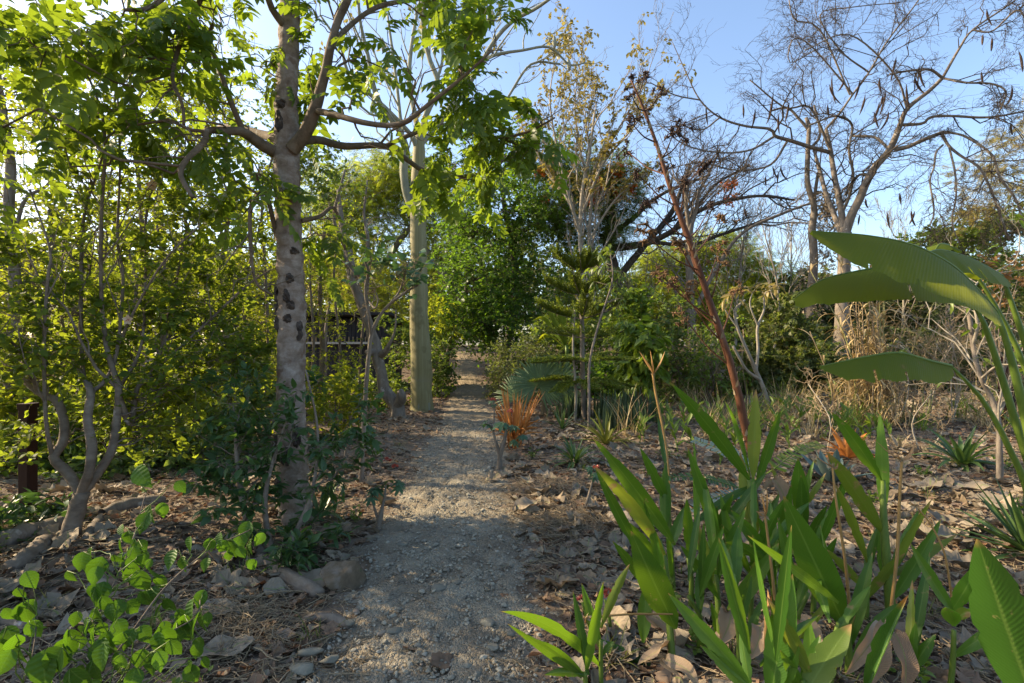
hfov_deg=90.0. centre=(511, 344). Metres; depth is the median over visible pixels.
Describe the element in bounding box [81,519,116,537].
fallen leaf
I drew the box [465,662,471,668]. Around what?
stone
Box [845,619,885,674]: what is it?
withered leaf
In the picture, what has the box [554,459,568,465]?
fallen leaf
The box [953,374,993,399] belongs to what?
grass tuft
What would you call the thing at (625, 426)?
grass tuft
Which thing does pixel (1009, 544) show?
fallen leaf
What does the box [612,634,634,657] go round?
fallen leaf
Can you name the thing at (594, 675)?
fallen leaf
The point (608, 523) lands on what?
fallen leaf
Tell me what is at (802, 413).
young shoot
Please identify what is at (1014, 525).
yucca
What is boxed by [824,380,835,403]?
young shoot
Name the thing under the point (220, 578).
fallen leaf
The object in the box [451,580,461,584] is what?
stone
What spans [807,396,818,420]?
young shoot
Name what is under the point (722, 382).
bush
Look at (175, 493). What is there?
fallen leaf
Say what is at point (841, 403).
young shoot
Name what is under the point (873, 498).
weed
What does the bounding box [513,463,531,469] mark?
fallen leaf
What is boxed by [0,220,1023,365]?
wood
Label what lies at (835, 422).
grass tuft
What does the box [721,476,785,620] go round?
ginger shoot
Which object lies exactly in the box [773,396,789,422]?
young shoot
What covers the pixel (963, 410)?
grass tuft
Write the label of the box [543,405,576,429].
strap plant
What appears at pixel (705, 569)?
ginger shoot
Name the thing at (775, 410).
grass tuft
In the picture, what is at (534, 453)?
weed
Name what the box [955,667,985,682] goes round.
fallen leaf
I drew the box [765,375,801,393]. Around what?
grass tuft
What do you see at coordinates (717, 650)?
ginger shoot
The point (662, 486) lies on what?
ginger shoot
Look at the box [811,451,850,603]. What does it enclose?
dry flower stem
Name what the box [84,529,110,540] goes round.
fallen leaf
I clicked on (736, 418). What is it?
grass tuft
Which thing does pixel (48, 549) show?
fallen leaf
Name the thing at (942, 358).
bare sapling
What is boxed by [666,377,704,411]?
grass tuft
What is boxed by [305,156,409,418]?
crooked tree
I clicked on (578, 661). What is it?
fallen leaf
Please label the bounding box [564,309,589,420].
thin stem tree
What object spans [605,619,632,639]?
fallen leaf
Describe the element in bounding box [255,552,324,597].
rock
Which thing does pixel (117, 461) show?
bush
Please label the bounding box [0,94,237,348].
round tree
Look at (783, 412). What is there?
young shoot
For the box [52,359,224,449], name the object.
bush
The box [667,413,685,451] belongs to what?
young shoot
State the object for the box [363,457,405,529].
lobed leaf plant
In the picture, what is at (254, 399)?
bush
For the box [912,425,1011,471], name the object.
strap rosette
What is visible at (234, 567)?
grass tuft
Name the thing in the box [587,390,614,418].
snake plant
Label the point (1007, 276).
bush
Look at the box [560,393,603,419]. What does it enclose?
snake plant
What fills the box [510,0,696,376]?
pale twiggy tree
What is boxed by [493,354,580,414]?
fan palm
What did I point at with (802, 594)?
ginger shoot
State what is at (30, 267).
backlit tree
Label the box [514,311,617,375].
bush
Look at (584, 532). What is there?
fallen leaf
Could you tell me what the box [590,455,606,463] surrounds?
fallen leaf
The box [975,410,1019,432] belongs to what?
grass tuft
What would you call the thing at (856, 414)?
grass tuft
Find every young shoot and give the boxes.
[633,411,655,443]
[635,411,651,441]
[653,399,668,420]
[662,411,670,433]
[665,404,676,427]
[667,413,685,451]
[676,412,693,437]
[679,405,689,432]
[682,422,696,452]
[701,401,720,423]
[701,406,717,440]
[716,402,723,422]
[716,451,722,464]
[719,414,739,435]
[726,388,734,405]
[728,427,737,447]
[761,396,775,417]
[764,406,783,431]
[770,398,792,422]
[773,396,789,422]
[779,419,798,447]
[784,393,794,422]
[784,410,802,435]
[789,395,812,423]
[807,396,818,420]
[810,397,821,428]
[812,410,829,432]
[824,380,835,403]
[827,411,838,426]
[835,404,854,431]
[839,401,852,424]
[852,416,870,444]
[863,413,876,438]
[867,412,878,434]
[876,412,893,439]
[968,404,984,424]
[1001,412,1011,425]
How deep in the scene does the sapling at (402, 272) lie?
5.51 m
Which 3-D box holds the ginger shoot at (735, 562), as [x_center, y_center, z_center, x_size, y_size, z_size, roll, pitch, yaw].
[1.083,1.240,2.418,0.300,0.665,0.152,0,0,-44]
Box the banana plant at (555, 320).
[534,295,595,371]
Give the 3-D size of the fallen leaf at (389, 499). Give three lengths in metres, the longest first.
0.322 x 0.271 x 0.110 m
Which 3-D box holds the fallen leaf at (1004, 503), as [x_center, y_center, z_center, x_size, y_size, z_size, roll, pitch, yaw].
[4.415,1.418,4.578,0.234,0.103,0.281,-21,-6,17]
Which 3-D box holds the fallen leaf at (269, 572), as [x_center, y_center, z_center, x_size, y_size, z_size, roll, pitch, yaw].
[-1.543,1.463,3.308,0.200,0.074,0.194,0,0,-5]
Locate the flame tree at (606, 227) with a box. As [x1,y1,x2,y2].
[517,91,855,365]
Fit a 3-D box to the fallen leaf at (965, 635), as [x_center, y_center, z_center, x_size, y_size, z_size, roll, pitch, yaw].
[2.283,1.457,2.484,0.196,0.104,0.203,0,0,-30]
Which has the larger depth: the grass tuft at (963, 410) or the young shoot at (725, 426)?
the grass tuft at (963, 410)
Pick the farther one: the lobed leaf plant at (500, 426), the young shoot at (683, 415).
the young shoot at (683, 415)
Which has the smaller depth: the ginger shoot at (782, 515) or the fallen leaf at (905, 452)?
the ginger shoot at (782, 515)
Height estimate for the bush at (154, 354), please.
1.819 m
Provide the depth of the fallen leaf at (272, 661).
2.36 m
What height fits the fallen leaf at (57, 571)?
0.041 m
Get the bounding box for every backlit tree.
[0,8,134,420]
[2,0,247,416]
[117,0,319,433]
[227,200,382,404]
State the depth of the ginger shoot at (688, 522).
2.89 m
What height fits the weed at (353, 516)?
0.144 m
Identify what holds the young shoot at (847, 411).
on the ground
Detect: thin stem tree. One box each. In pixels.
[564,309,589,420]
[581,244,638,427]
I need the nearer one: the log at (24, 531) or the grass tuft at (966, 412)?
the log at (24, 531)
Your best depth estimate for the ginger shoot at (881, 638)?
1.85 m
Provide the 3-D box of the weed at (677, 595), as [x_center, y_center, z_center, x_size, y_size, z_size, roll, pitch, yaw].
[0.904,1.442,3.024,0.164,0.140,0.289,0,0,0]
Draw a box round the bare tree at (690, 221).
[618,125,884,366]
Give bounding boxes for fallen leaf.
[0,560,40,592]
[0,587,32,607]
[8,658,29,682]
[12,547,58,557]
[35,588,79,619]
[42,480,69,493]
[42,567,66,574]
[43,621,60,628]
[50,610,104,641]
[51,527,78,550]
[52,579,85,591]
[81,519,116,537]
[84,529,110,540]
[95,480,121,492]
[103,509,128,520]
[108,473,125,479]
[129,466,159,475]
[137,604,158,617]
[154,502,174,508]
[162,521,180,525]
[163,674,191,682]
[165,491,182,496]
[167,559,201,574]
[189,634,254,657]
[200,582,218,591]
[200,598,239,615]
[202,529,211,535]
[208,551,233,564]
[210,568,241,587]
[246,575,269,587]
[252,658,275,674]
[258,566,280,576]
[268,504,277,511]
[271,641,298,658]
[281,593,305,608]
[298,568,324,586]
[301,635,317,648]
[302,638,323,647]
[320,523,351,535]
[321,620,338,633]
[344,471,358,475]
[354,537,366,544]
[373,494,396,503]
[402,645,416,649]
[430,651,453,669]
[485,471,500,481]
[496,467,512,475]
[501,562,508,567]
[512,497,536,511]
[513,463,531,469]
[520,475,534,482]
[526,484,551,492]
[526,648,541,656]
[534,563,547,572]
[535,573,579,589]
[537,593,552,602]
[542,472,555,478]
[553,524,569,532]
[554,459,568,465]
[558,656,590,682]
[559,603,582,611]
[561,623,576,632]
[573,455,587,461]
[578,471,588,478]
[578,528,591,535]
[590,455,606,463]
[591,667,626,682]
[600,460,609,466]
[600,605,630,634]
[601,587,633,614]
[603,521,619,527]
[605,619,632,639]
[607,510,631,520]
[608,441,623,450]
[609,644,638,663]
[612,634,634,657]
[612,669,632,678]
[621,624,642,645]
[625,451,636,460]
[628,519,638,527]
[634,473,645,480]
[642,628,689,650]
[654,669,683,682]
[671,675,705,682]
[672,456,689,464]
[675,645,695,663]
[679,598,710,621]
[682,619,707,637]
[685,643,692,653]
[704,452,723,459]
[712,678,752,682]
[725,470,747,480]
[757,487,766,497]
[759,609,771,620]
[809,507,846,539]
[829,537,855,556]
[839,509,862,517]
[854,562,879,576]
[855,472,866,479]
[868,478,895,483]
[888,487,909,499]
[890,519,931,536]
[893,447,920,453]
[894,622,905,631]
[896,450,913,454]
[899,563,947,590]
[911,476,942,489]
[914,462,931,466]
[924,666,955,682]
[928,509,957,526]
[932,517,973,543]
[935,474,953,486]
[939,549,970,569]
[939,628,978,659]
[943,521,963,528]
[949,626,986,656]
[950,481,990,489]
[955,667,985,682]
[960,523,996,533]
[966,491,1014,502]
[967,501,988,508]
[969,654,994,678]
[981,455,995,461]
[981,469,995,474]
[988,477,1013,484]
[988,493,1017,510]
[996,542,1014,548]
[1010,571,1023,585]
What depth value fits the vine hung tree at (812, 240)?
16.42 m
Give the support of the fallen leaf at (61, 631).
on the ground
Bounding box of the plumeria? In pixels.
[719,282,788,403]
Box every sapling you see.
[341,233,438,481]
[791,364,860,449]
[870,334,965,425]
[874,293,998,417]
[880,302,1023,422]
[885,381,941,449]
[916,403,962,442]
[965,314,1023,415]
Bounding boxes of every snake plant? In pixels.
[547,398,578,419]
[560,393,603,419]
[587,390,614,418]
[595,400,623,430]
[604,390,638,421]
[610,399,646,431]
[623,388,658,423]
[637,393,667,416]
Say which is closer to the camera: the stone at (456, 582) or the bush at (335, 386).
the stone at (456, 582)
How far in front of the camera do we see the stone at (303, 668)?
2.33 m
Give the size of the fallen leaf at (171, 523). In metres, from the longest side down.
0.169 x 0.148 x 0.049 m
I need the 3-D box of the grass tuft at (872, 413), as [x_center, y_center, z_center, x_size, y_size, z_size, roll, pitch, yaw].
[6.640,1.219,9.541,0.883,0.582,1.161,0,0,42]
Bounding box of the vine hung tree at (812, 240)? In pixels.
[772,105,836,339]
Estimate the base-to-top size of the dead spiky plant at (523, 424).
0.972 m
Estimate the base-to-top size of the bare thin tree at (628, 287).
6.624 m
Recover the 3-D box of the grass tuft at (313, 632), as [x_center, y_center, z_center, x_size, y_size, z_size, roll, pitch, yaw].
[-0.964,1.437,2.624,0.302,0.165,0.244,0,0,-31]
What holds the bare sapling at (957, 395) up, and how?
on the ground
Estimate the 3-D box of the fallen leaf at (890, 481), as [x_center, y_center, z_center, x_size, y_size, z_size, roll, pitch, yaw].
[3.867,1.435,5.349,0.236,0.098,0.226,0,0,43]
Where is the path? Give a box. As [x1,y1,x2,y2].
[309,348,559,682]
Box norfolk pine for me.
[526,243,639,419]
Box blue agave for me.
[801,449,872,482]
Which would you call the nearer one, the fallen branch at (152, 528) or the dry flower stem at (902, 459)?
the dry flower stem at (902, 459)
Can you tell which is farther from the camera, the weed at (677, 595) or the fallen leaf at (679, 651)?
the weed at (677, 595)
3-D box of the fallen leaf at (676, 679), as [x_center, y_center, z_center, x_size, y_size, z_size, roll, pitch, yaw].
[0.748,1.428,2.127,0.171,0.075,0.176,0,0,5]
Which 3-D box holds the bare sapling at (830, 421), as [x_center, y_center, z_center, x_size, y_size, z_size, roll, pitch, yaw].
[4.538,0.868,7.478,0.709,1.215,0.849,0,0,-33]
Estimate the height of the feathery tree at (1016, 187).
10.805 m
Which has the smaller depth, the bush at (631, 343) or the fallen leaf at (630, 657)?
the fallen leaf at (630, 657)
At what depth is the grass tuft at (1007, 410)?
9.48 m
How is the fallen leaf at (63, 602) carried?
on the ground
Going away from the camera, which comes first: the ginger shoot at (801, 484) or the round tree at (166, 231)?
the ginger shoot at (801, 484)
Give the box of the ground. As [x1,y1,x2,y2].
[0,345,1023,682]
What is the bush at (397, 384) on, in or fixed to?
on the ground
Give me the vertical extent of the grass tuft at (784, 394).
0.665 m
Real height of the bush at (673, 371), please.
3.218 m
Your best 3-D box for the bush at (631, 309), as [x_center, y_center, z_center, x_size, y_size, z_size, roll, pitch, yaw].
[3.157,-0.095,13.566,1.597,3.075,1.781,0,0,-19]
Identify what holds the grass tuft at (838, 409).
on the ground
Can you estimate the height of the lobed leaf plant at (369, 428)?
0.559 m
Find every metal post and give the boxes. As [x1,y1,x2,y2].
[17,403,38,517]
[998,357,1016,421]
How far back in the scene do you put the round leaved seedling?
1.47 m
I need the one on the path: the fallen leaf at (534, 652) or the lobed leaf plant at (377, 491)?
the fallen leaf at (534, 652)
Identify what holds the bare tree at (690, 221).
on the ground
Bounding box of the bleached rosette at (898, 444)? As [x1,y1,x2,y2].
[885,434,920,447]
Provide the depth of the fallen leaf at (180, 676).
2.21 m
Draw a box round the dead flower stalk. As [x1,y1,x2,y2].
[615,71,748,451]
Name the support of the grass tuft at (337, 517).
on the ground
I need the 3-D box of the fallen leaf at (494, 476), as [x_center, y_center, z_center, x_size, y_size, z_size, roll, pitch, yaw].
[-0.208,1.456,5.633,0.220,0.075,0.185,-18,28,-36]
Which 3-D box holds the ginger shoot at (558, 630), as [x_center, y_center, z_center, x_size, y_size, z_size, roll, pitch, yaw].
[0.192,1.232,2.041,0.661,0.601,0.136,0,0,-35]
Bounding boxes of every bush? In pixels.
[0,0,280,536]
[0,361,82,441]
[0,425,78,477]
[0,488,90,541]
[1,393,150,468]
[24,344,153,403]
[38,422,204,483]
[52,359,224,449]
[110,411,269,474]
[140,341,273,418]
[153,356,276,458]
[236,352,318,407]
[305,360,376,436]
[348,366,410,410]
[357,314,437,393]
[396,281,465,362]
[403,336,460,397]
[480,327,559,399]
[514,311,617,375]
[571,354,658,399]
[600,282,661,396]
[610,315,673,408]
[648,285,711,405]
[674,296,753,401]
[719,290,853,393]
[822,317,969,389]
[905,293,1023,392]
[977,251,1023,356]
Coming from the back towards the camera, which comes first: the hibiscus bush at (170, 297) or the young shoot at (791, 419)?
the young shoot at (791, 419)
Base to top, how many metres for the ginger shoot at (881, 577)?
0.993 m
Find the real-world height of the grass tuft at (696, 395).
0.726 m
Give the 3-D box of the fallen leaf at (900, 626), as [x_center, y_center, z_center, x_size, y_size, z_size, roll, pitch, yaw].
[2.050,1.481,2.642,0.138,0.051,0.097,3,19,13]
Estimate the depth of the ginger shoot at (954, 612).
2.12 m
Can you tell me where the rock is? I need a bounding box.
[320,559,365,591]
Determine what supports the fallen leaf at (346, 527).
on the ground
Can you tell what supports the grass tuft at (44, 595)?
on the ground
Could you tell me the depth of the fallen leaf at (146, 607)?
2.81 m
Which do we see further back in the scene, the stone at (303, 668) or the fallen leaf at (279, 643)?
the fallen leaf at (279, 643)
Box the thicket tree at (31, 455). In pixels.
[0,309,39,499]
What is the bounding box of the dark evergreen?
[404,95,594,372]
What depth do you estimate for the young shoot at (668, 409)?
9.05 m
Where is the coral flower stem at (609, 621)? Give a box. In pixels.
[576,588,611,655]
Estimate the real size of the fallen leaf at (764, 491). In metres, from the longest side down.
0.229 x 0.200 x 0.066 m
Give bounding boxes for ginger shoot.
[501,564,629,682]
[508,581,603,682]
[593,438,678,665]
[630,419,684,590]
[668,539,818,682]
[671,383,780,568]
[680,443,778,633]
[683,482,761,608]
[687,505,723,644]
[713,472,766,604]
[720,493,809,604]
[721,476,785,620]
[722,525,761,665]
[729,484,791,590]
[749,536,870,682]
[753,525,799,682]
[767,597,851,682]
[770,459,826,533]
[777,517,823,638]
[783,496,905,679]
[786,467,850,614]
[826,413,956,608]
[828,484,904,620]
[863,595,907,682]
[905,553,935,667]
[910,543,981,682]
[968,539,1023,682]
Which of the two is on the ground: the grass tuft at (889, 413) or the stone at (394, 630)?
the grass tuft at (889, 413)
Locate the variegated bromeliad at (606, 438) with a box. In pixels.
[571,410,638,448]
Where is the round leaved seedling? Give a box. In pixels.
[0,464,265,682]
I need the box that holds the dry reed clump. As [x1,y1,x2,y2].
[787,255,954,426]
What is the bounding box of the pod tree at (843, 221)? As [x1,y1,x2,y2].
[557,0,1023,388]
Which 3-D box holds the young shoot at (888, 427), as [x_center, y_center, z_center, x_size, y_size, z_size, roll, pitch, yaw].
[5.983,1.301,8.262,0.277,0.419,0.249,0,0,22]
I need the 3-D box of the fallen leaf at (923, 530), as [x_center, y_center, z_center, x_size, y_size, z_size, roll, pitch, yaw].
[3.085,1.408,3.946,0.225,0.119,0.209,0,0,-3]
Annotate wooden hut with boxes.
[305,312,403,391]
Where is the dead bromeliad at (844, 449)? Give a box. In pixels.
[822,428,874,458]
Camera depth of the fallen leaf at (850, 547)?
3.77 m
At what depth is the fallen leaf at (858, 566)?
3.40 m
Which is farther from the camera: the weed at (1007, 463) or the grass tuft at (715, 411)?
the grass tuft at (715, 411)
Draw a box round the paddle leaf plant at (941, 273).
[792,230,1023,493]
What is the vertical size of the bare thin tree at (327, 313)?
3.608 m
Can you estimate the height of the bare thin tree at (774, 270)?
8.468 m
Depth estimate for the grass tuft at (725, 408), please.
9.51 m
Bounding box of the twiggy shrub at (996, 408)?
[883,200,1023,484]
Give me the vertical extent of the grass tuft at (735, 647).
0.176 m
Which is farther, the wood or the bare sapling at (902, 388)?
the wood
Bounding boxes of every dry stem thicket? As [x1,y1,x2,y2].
[609,328,724,398]
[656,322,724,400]
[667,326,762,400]
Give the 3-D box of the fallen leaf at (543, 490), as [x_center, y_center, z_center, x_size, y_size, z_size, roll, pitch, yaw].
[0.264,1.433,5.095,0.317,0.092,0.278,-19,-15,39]
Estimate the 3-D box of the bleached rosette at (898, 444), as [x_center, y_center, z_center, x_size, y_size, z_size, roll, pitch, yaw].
[5.427,1.407,7.143,0.590,0.312,0.562,0,0,-19]
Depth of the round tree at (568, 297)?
26.43 m
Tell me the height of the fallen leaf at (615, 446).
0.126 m
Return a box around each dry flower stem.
[582,613,672,626]
[640,352,670,483]
[756,494,775,600]
[761,589,771,647]
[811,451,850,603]
[872,437,915,605]
[907,500,951,599]
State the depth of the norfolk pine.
9.96 m
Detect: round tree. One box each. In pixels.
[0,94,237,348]
[162,78,368,262]
[529,259,672,356]
[755,267,962,356]
[885,254,1023,370]
[893,198,1023,356]
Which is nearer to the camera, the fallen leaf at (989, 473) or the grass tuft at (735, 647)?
the grass tuft at (735, 647)
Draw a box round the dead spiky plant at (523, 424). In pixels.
[488,383,543,448]
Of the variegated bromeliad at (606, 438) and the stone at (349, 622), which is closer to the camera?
the stone at (349, 622)
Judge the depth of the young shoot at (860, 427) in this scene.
7.31 m
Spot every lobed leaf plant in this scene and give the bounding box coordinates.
[339,422,375,462]
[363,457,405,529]
[480,398,527,469]
[584,465,599,507]
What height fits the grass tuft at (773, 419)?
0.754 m
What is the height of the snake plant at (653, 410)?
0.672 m
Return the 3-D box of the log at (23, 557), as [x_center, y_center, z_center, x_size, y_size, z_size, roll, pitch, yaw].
[-3.319,1.439,3.549,0.161,0.143,0.452,0,0,-22]
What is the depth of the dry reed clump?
9.98 m
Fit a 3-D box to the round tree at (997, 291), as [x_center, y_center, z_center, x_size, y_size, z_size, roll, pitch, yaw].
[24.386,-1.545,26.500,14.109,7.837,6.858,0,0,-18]
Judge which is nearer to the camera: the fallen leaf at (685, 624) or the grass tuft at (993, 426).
the fallen leaf at (685, 624)
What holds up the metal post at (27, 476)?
on the ground
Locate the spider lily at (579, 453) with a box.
[547,434,604,469]
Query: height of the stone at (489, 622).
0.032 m
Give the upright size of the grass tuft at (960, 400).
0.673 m
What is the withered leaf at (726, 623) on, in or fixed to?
on the ginger shoot at (735, 562)
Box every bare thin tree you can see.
[304,256,363,378]
[606,219,656,303]
[712,187,772,344]
[743,176,807,347]
[774,167,829,326]
[874,180,925,347]
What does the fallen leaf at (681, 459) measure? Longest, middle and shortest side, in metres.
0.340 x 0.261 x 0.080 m
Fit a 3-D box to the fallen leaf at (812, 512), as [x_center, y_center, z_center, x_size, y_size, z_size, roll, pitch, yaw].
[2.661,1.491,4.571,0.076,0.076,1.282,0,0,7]
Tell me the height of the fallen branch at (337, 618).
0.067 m
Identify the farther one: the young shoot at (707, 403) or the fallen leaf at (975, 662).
the young shoot at (707, 403)
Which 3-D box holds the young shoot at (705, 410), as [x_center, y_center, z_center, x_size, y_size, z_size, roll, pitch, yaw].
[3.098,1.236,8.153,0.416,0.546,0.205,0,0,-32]
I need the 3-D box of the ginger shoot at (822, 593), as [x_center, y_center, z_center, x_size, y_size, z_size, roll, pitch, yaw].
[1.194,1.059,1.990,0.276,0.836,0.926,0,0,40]
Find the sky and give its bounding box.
[0,0,1023,344]
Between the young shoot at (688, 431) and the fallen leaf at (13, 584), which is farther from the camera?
the young shoot at (688, 431)
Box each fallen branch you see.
[81,514,104,542]
[98,495,165,513]
[107,520,219,542]
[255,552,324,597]
[300,612,351,629]
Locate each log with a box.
[0,516,83,548]
[0,608,33,633]
[3,534,52,570]
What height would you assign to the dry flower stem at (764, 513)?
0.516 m
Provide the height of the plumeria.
3.066 m
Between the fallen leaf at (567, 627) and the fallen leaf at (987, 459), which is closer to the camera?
the fallen leaf at (567, 627)
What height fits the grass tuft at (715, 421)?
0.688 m
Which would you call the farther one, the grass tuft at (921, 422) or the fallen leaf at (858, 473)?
the grass tuft at (921, 422)
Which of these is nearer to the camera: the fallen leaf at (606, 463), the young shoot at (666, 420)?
the fallen leaf at (606, 463)
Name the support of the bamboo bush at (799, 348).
on the ground
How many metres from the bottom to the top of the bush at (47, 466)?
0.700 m
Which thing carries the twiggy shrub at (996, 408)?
on the ground
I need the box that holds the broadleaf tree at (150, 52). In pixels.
[0,0,580,525]
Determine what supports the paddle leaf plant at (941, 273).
on the ground
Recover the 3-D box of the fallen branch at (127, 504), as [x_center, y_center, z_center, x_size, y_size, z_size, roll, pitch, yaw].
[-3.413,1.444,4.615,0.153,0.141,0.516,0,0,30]
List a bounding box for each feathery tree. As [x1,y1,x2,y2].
[274,132,485,335]
[625,225,806,350]
[926,94,1023,239]
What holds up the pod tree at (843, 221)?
on the ground
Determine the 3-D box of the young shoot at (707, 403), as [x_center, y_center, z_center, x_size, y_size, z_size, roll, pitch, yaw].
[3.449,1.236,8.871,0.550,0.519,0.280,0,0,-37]
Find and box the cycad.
[660,436,825,511]
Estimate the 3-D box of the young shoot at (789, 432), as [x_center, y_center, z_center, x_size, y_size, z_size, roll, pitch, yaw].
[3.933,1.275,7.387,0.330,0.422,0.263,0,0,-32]
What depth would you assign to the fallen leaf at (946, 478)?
5.38 m
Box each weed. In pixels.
[0,533,10,551]
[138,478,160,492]
[170,615,199,631]
[171,665,213,682]
[303,529,322,545]
[350,504,363,522]
[525,448,539,458]
[673,584,680,598]
[684,626,706,655]
[867,490,878,502]
[888,651,935,682]
[912,465,931,474]
[991,456,1013,469]
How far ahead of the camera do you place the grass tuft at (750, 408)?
9.77 m
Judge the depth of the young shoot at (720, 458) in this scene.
6.40 m
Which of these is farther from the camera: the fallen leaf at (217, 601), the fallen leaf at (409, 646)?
the fallen leaf at (217, 601)
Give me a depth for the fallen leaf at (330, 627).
2.67 m
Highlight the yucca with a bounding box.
[946,474,1023,558]
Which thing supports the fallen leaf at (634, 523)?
on the ground
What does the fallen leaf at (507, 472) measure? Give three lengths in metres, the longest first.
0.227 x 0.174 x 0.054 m
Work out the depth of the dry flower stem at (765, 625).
2.10 m
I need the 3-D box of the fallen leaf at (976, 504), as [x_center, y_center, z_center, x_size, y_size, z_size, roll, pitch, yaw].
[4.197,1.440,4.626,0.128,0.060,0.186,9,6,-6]
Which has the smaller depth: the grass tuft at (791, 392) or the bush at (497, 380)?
the grass tuft at (791, 392)
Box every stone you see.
[289,662,312,675]
[297,647,323,656]
[320,654,338,662]
[344,619,354,625]
[386,626,400,634]
[431,583,448,591]
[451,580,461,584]
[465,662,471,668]
[480,618,494,626]
[486,643,498,650]
[506,631,514,636]
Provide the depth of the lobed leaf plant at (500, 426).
6.18 m
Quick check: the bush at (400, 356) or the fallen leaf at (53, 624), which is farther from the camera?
the bush at (400, 356)
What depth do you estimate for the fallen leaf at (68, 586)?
3.07 m
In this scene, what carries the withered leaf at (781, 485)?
attached to the ginger shoot at (801, 484)
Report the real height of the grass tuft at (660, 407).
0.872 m
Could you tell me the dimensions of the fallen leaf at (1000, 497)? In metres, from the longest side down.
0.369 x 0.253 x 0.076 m
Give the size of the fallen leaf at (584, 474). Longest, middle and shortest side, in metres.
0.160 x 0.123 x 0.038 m
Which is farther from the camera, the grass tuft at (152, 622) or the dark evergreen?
the dark evergreen
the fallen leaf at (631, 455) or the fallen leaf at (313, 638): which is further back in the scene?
the fallen leaf at (631, 455)
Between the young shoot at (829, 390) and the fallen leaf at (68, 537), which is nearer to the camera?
the fallen leaf at (68, 537)
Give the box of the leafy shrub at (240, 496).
[176,354,388,574]
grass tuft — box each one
[5,587,70,608]
[130,603,175,632]
[214,553,246,575]
[291,611,347,642]
[325,500,348,522]
[585,618,648,670]
[595,384,667,434]
[645,385,681,422]
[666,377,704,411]
[666,380,709,409]
[667,378,726,405]
[693,405,737,438]
[697,402,731,436]
[703,387,744,427]
[703,394,735,421]
[708,384,740,426]
[717,397,774,437]
[718,400,750,428]
[722,390,767,423]
[725,389,769,420]
[729,639,753,665]
[736,379,776,420]
[745,394,805,430]
[762,378,825,404]
[762,397,793,419]
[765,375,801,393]
[765,376,812,398]
[766,370,814,405]
[768,384,813,412]
[768,395,816,426]
[771,380,821,408]
[778,386,824,425]
[783,399,844,437]
[800,383,841,419]
[808,390,872,422]
[822,403,856,426]
[825,390,901,434]
[830,389,881,426]
[834,666,864,682]
[839,385,894,417]
[850,400,891,427]
[862,383,919,426]
[901,388,951,430]
[916,482,945,500]
[927,597,946,622]
[929,387,988,420]
[934,398,991,420]
[937,388,977,411]
[939,381,990,423]
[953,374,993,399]
[956,390,991,426]
[972,390,1019,422]
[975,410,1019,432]
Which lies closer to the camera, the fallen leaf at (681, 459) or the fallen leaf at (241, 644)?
the fallen leaf at (241, 644)
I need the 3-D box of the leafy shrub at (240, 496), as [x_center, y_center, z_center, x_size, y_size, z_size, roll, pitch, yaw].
[-1.831,0.881,3.806,1.669,1.614,1.367,0,0,0]
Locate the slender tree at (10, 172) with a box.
[0,42,148,430]
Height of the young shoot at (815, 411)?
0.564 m
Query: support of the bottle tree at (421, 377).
on the ground
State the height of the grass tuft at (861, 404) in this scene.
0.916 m
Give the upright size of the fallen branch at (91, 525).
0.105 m
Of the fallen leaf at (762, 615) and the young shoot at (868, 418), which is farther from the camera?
the young shoot at (868, 418)
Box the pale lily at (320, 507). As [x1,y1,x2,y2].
[297,474,352,520]
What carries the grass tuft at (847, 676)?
on the ground
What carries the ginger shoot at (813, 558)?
on the ground
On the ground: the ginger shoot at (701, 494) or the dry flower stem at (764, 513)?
the ginger shoot at (701, 494)
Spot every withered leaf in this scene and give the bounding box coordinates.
[638,640,669,664]
[645,610,675,641]
[659,653,698,682]
[718,604,735,642]
[750,621,763,658]
[763,475,792,504]
[797,614,822,641]
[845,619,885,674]
[872,619,893,682]
[892,629,919,682]
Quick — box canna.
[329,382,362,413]
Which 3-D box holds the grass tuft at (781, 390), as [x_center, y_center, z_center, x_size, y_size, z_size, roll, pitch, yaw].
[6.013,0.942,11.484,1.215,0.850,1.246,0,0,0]
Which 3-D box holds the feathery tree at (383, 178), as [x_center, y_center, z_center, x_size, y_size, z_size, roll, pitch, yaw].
[-6.459,-4.529,25.421,10.605,12.619,9.661,0,0,-16]
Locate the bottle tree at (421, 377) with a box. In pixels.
[304,0,612,412]
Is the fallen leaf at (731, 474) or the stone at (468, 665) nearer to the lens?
the stone at (468, 665)
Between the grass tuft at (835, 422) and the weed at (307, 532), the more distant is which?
the grass tuft at (835, 422)

